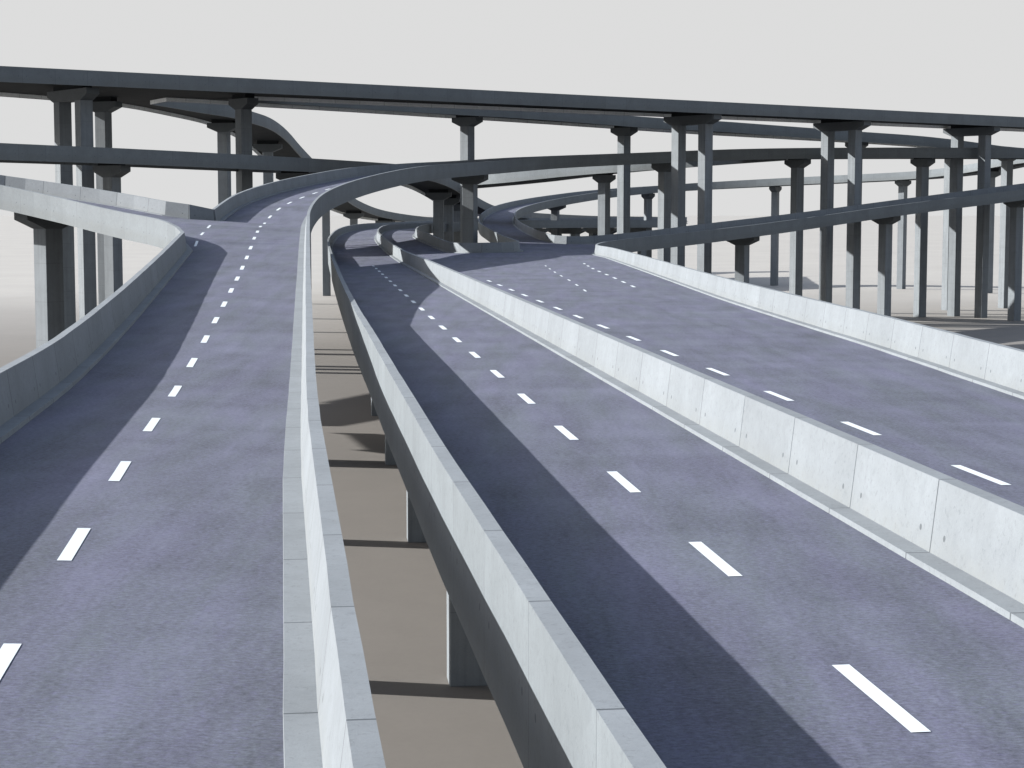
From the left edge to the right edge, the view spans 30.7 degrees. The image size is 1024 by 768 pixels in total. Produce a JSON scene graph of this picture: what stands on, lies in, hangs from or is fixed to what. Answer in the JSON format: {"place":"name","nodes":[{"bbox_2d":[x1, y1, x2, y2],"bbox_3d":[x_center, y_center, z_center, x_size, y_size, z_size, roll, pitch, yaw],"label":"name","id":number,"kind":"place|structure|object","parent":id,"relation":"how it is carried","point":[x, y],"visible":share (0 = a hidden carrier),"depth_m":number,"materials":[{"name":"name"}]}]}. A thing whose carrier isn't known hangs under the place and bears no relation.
{"place":"outdoors","nodes":[
{"label":"outdoors","id":0,"kind":"place"},
{"bbox_2d":[0,216,1023,767],"bbox_3d":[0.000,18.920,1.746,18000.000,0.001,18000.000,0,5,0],"label":"ground","id":1,"kind":"structure","parent":0,"point":[426,716],"depth_m":147.32,"materials":[{"name":"grey concrete"}]},
{"bbox_2d":[14,212,68,347],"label":"bridge pier","id":2,"kind":"structure","parent":1,"relation":"on","point":[48,277],"depth_m":144.97,"materials":[{"name":"concrete"}]},
{"bbox_2d":[47,85,98,328],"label":"bridge pier","id":3,"kind":"structure","parent":1,"relation":"on","point":[62,98],"depth_m":230.40,"materials":[{"name":"concrete"}]},
{"bbox_2d":[0,66,1023,131],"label":"viaduct","id":4,"kind":"object","parent":3,"relation":"on","point":[151,92],"visible":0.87,"depth_m":261.63,"materials":[{"name":"concrete"}]},
{"bbox_2d":[93,97,121,303],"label":"bridge pier","id":5,"kind":"structure","parent":1,"relation":"on","point":[104,108],"depth_m":252.00,"materials":[{"name":"concrete"}]},
{"bbox_2d":[93,163,130,298],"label":"bridge pier","id":6,"kind":"structure","parent":1,"relation":"on","point":[112,175],"depth_m":223.95,"materials":[{"name":"concrete"}]},
{"bbox_2d":[207,119,234,203],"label":"bridge pier","id":7,"kind":"structure","parent":1,"relation":"on","point":[223,129],"depth_m":294.99,"materials":[{"name":"concrete"}]},
{"bbox_2d":[228,93,257,193],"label":"bridge pier","id":8,"kind":"structure","parent":1,"relation":"on","point":[243,105],"depth_m":248.90,"materials":[{"name":"concrete"}]},
{"bbox_2d":[253,141,282,183],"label":"bridge pier","id":9,"kind":"structure","parent":1,"relation":"on","point":[267,148],"depth_m":330.44,"materials":[{"name":"concrete"}]},
{"bbox_2d":[154,107,432,221],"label":"descending ramp","id":10,"kind":"structure","parent":9,"relation":"on","point":[265,128],"depth_m":330.04,"materials":[{"name":"concrete"}]},
{"bbox_2d":[276,171,313,179],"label":"bridge pier","id":11,"kind":"structure","parent":1,"relation":"on","point":[282,175],"depth_m":256.22,"materials":[{"name":"concrete"}]},
{"bbox_2d":[310,236,311,293],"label":"bridge pier","id":12,"kind":"structure","parent":1,"relation":"on","point":[310,260],"depth_m":384.82,"materials":[{"name":"concrete"}]},
{"bbox_2d":[322,211,330,295],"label":"bridge pier","id":13,"kind":"structure","parent":1,"relation":"on","point":[325,265],"depth_m":422.25,"materials":[{"name":"concrete"}]},
{"bbox_2d":[343,211,363,224],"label":"bridge pier","id":14,"kind":"structure","parent":1,"relation":"on","point":[353,216],"depth_m":466.30,"materials":[{"name":"concrete"}]},
{"bbox_2d":[371,399,377,415],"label":"bridge pier","id":15,"kind":"structure","parent":1,"relation":"on","point":[373,412],"depth_m":174.22,"materials":[{"name":"concrete"}]},
{"bbox_2d":[375,218,394,222],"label":"bridge pier","id":16,"kind":"structure","parent":1,"relation":"on","point":[383,220],"depth_m":492.86,"materials":[{"name":"concrete"}]},
{"bbox_2d":[385,436,396,464],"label":"bridge pier","id":17,"kind":"structure","parent":1,"relation":"on","point":[389,459],"depth_m":140.56,"materials":[{"name":"concrete"}]},
{"bbox_2d":[406,490,425,542],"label":"bridge pier","id":18,"kind":"structure","parent":1,"relation":"on","point":[414,532],"depth_m":107.63,"materials":[{"name":"concrete"}]},
{"bbox_2d":[425,189,451,239],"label":"bridge pier","id":19,"kind":"structure","parent":1,"relation":"on","point":[438,197],"depth_m":361.15,"materials":[{"name":"concrete"}]},
{"bbox_2d":[444,195,459,241],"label":"bridge pier","id":20,"kind":"structure","parent":1,"relation":"on","point":[449,202],"depth_m":384.00,"materials":[{"name":"concrete"}]},
{"bbox_2d":[453,202,459,242],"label":"bridge pier","id":21,"kind":"structure","parent":1,"relation":"on","point":[456,212],"depth_m":407.11,"materials":[{"name":"concrete"}]},
{"bbox_2d":[0,143,686,218],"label":"level viaduct","id":22,"kind":"object","parent":21,"relation":"on","point":[54,154],"visible":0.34,"depth_m":230.76,"materials":[{"name":"concrete"}]},
{"bbox_2d":[447,593,487,686],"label":"bridge pier","id":23,"kind":"structure","parent":1,"relation":"on","point":[463,668],"depth_m":74.95,"materials":[{"name":"concrete"}]},
{"bbox_2d":[452,115,482,242],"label":"bridge pier","id":24,"kind":"structure","parent":1,"relation":"on","point":[467,124],"depth_m":294.01,"materials":[{"name":"concrete"}]},
{"bbox_2d":[451,175,487,242],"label":"bridge pier","id":25,"kind":"structure","parent":1,"relation":"on","point":[469,209],"depth_m":267.83,"materials":[{"name":"concrete"}]},
{"bbox_2d":[533,228,548,232],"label":"bridge pier","id":26,"kind":"structure","parent":1,"relation":"on","point":[544,230],"depth_m":439.97,"materials":[{"name":"concrete"}]},
{"bbox_2d":[327,218,1023,767],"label":"viaduct","id":27,"kind":"object","parent":26,"relation":"on","point":[673,514],"visible":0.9,"depth_m":31.08,"materials":[{"name":"asphalt"}]},
{"bbox_2d":[549,205,565,234],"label":"bridge pier","id":28,"kind":"structure","parent":1,"relation":"on","point":[555,213],"depth_m":452.68,"materials":[{"name":"concrete"}]},
{"bbox_2d":[478,159,1023,242],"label":"loop ramp","id":29,"kind":"structure","parent":28,"relation":"on","point":[496,220],"depth_m":446.57,"materials":[{"name":"concrete"}]},
{"bbox_2d":[548,228,586,235],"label":"bridge pier","id":30,"kind":"structure","parent":1,"relation":"on","point":[575,231],"depth_m":453.04,"materials":[{"name":"concrete"}]},
{"bbox_2d":[586,228,616,235],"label":"bridge pier","id":31,"kind":"structure","parent":1,"relation":"on","point":[592,231],"depth_m":463.92,"materials":[{"name":"concrete"}]},
{"bbox_2d":[592,173,615,234],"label":"bridge pier","id":32,"kind":"structure","parent":1,"relation":"on","point":[603,180],"depth_m":338.51,"materials":[{"name":"concrete"}]},
{"bbox_2d":[478,159,786,187],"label":"link ramp","id":33,"kind":"structure","parent":32,"relation":"on","point":[523,177],"depth_m":341.22,"materials":[{"name":"concrete"}]},
{"bbox_2d":[610,126,637,233],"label":"bridge pier","id":34,"kind":"structure","parent":1,"relation":"on","point":[623,134],"depth_m":322.35,"materials":[{"name":"concrete"}]},
{"bbox_2d":[630,228,651,255],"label":"bridge pier","id":35,"kind":"structure","parent":1,"relation":"on","point":[643,253],"depth_m":466.10,"materials":[{"name":"concrete"}]},
{"bbox_2d":[641,193,654,257],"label":"bridge pier","id":36,"kind":"structure","parent":1,"relation":"on","point":[647,198],"depth_m":486.26,"materials":[{"name":"concrete"}]},
{"bbox_2d":[651,163,670,262],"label":"bridge pier","id":37,"kind":"structure","parent":1,"relation":"on","point":[663,170],"depth_m":306.47,"materials":[{"name":"concrete"}]},
{"bbox_2d":[664,112,721,273],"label":"bridge pier","id":38,"kind":"structure","parent":1,"relation":"on","point":[679,122],"depth_m":292.69,"materials":[{"name":"concrete"}]},
{"bbox_2d":[727,236,759,282],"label":"bridge pier","id":39,"kind":"structure","parent":1,"relation":"on","point":[742,249],"depth_m":283.53,"materials":[{"name":"concrete"}]},
{"bbox_2d":[639,183,1023,250],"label":"rising ramp","id":40,"kind":"structure","parent":39,"relation":"on","point":[710,232],"depth_m":296.99,"materials":[{"name":"concrete"}]},
{"bbox_2d":[769,186,781,285],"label":"bridge pier","id":41,"kind":"structure","parent":1,"relation":"on","point":[774,255],"depth_m":481.01,"materials":[{"name":"concrete"}]},
{"bbox_2d":[784,159,810,295],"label":"bridge pier","id":42,"kind":"structure","parent":1,"relation":"on","point":[797,166],"depth_m":322.75,"materials":[{"name":"concrete"}]},
{"bbox_2d":[813,119,870,308],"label":"bridge pier","id":43,"kind":"structure","parent":1,"relation":"on","point":[827,128],"depth_m":314.32,"materials":[{"name":"concrete"}]},
{"bbox_2d":[845,142,867,308],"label":"bridge pier","id":44,"kind":"structure","parent":1,"relation":"on","point":[864,144],"depth_m":350.05,"materials":[{"name":"concrete"}]},
{"bbox_2d":[872,216,900,316],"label":"bridge pier","id":45,"kind":"structure","parent":1,"relation":"on","point":[884,266],"depth_m":309.77,"materials":[{"name":"concrete"}]},
{"bbox_2d":[895,179,910,288],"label":"bridge pier","id":46,"kind":"structure","parent":1,"relation":"on","point":[902,185],"depth_m":459.46,"materials":[{"name":"concrete"}]},
{"bbox_2d":[910,158,934,316],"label":"bridge pier","id":47,"kind":"structure","parent":1,"relation":"on","point":[922,165],"depth_m":336.36,"materials":[{"name":"concrete"}]},
{"bbox_2d":[941,159,950,309],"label":"bridge pier","id":48,"kind":"structure","parent":1,"relation":"on","point":[945,256],"depth_m":360.40,"materials":[{"name":"concrete"}]},
{"bbox_2d":[309,104,1016,147],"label":"sloping viaduct","id":49,"kind":"object","parent":48,"relation":"on","point":[720,128],"visible":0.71,"depth_m":318.81,"materials":[{"name":"concrete"}]},
{"bbox_2d":[943,125,999,317],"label":"bridge pier","id":50,"kind":"structure","parent":1,"relation":"on","point":[957,133],"depth_m":335.47,"materials":[{"name":"concrete"}]},
{"bbox_2d":[988,169,1000,292],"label":"bridge pier","id":51,"kind":"structure","parent":1,"relation":"on","point":[995,173],"depth_m":435.81,"materials":[{"name":"concrete"}]},
{"bbox_2d":[998,159,1015,307],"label":"bridge pier","id":52,"kind":"structure","parent":1,"relation":"on","point":[1006,172],"depth_m":367.72,"materials":[{"name":"concrete"}]},
{"bbox_2d":[1003,200,1023,320],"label":"bridge pier","id":53,"kind":"structure","parent":1,"relation":"on","point":[1015,259],"depth_m":325.44,"materials":[{"name":"concrete"}]},
{"bbox_2d":[0,0,1023,215],"label":"sky","id":54,"kind":"structure","parent":0,"point":[935,56],"materials":[{"name":"white"}]},
{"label":"bridge pier","id":55,"kind":"object","parent":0,"visible":0},
{"bbox_2d":[0,147,1023,767],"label":"curved viaduct","id":56,"kind":"object","parent":55,"relation":"on","point":[174,585],"visible":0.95,"depth_m":31.02,"materials":[{"name":"asphalt"}]}
]}

